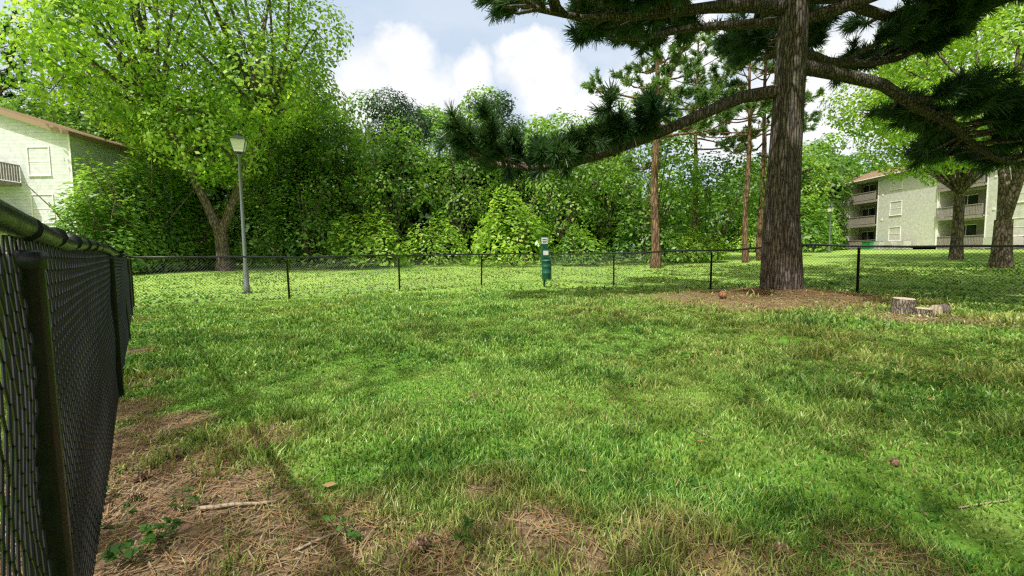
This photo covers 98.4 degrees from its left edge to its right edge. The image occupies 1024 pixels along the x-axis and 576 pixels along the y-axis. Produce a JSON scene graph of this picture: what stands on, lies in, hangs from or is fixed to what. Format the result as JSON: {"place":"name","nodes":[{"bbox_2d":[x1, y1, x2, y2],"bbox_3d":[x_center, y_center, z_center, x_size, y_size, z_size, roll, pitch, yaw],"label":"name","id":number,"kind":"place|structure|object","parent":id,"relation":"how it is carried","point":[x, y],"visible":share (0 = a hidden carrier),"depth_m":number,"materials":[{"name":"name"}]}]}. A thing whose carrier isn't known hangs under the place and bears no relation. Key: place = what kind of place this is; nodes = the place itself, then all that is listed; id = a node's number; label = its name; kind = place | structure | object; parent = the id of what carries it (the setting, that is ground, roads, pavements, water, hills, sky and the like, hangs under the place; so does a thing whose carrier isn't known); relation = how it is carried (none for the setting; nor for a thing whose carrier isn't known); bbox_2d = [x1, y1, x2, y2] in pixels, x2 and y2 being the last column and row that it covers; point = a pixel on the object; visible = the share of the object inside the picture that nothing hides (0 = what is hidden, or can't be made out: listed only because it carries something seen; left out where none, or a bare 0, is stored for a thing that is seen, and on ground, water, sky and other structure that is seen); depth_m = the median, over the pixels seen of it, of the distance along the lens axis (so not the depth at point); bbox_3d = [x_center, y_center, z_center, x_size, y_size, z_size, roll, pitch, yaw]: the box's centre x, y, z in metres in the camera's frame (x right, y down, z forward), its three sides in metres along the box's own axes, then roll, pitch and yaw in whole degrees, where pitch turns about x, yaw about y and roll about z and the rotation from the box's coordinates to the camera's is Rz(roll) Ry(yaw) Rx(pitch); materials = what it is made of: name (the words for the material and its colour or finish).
{"place":"outdoors","nodes":[
{"label":"outdoors","id":0,"kind":"place"},
{"bbox_2d":[0,0,1022,246],"label":"sky","id":1,"kind":"structure","parent":0,"point":[430,51],"materials":[{"name":"white"}]},
{"bbox_2d":[0,249,1023,575],"bbox_3d":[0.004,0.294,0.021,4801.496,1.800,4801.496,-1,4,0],"label":"terrain","id":2,"kind":"structure","parent":0,"point":[106,533],"depth_m":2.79,"materials":[{"name":"green plant"}]},
{"bbox_2d":[0,107,178,251],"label":"apartment","id":3,"kind":"structure","parent":2,"relation":"on","point":[38,155],"depth_m":25.61,"materials":[{"name":"beige paint"}]},
{"bbox_2d":[227,132,251,293],"bbox_3d":[-9.170,-2.490,15.059,0.560,5.571,0.560,-2,5,-23],"label":"lamp post","id":4,"kind":"object","parent":2,"relation":"on","point":[238,143],"visible":0.84,"depth_m":14.95,"materials":[{"name":"grey metal"}]},
{"bbox_2d":[0,9,826,268],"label":"pines","id":5,"kind":"object","parent":2,"relation":"on","point":[712,91],"depth_m":30.44,"materials":[{"name":"green plant"}]},
{"bbox_2d":[0,61,900,273],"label":"tree line","id":6,"kind":"object","parent":2,"relation":"on","point":[486,237],"depth_m":34.42,"materials":[{"name":"green plant"}]},
{"bbox_2d":[0,286,1022,575],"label":"pine straw litter","id":7,"kind":"object","parent":2,"relation":"on","point":[438,540],"visible":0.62,"depth_m":1.91,"materials":[{"name":"brown plant"}]},
{"bbox_2d":[718,291,726,298],"bbox_3d":[5.072,0.164,10.640,0.197,0.189,0.189,-1,4,0],"label":"basketball","id":8,"kind":"object","parent":7,"relation":"on","point":[722,295],"visible":1,"depth_m":10.57,"materials":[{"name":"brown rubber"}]},
{"bbox_2d":[0,199,1023,575],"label":"chain link fence","id":9,"kind":"object","parent":2,"relation":"on","point":[66,307],"visible":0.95,"depth_m":1.36,"materials":[{"name":"black metal"}]},
{"bbox_2d":[0,331,1023,562],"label":"lawn weeds","id":10,"kind":"object","parent":2,"relation":"on","point":[110,553],"visible":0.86,"depth_m":2.70,"materials":[{"name":"green plant"}]},
{"bbox_2d":[0,0,1023,270],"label":"broadleaf","id":11,"kind":"object","parent":2,"relation":"on","point":[59,39],"depth_m":24.94,"materials":[{"name":"green plant"}]},
{"bbox_2d":[541,236,551,286],"bbox_3d":[1.251,-0.932,16.100,0.393,1.910,0.426,-1,4,0],"label":"dog waste station","id":12,"kind":"object","parent":2,"relation":"on","point":[546,268],"visible":0.99,"depth_m":16.04,"materials":[{"name":"green metal"}]},
{"bbox_2d":[126,297,1012,566],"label":"pine cones and sticks","id":13,"kind":"object","parent":2,"relation":"on","point":[420,542],"visible":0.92,"depth_m":2.06,"materials":[{"name":"bark"},{"name":"wood"},{"name":"pine cone"}]},
{"bbox_2d":[430,0,1023,290],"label":"large pine tree","id":14,"kind":"object","parent":2,"relation":"on","point":[976,93],"depth_m":10.89,"materials":[{"name":"green plant"}]},
{"bbox_2d":[826,205,834,252],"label":"lamp post","id":15,"kind":"object","parent":2,"relation":"on","point":[830,208],"visible":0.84,"depth_m":43.57,"materials":[{"name":"grey metal"}]},
{"bbox_2d":[823,156,1023,249],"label":"apartment","id":16,"kind":"structure","parent":2,"relation":"on","point":[910,211],"depth_m":47.17,"materials":[{"name":"beige paint"}]},
{"bbox_2d":[855,297,1000,325],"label":"cut logs","id":17,"kind":"object","parent":2,"relation":"on","point":[902,305],"visible":0.84,"depth_m":7.91,"materials":[{"name":"wood"}]}
]}

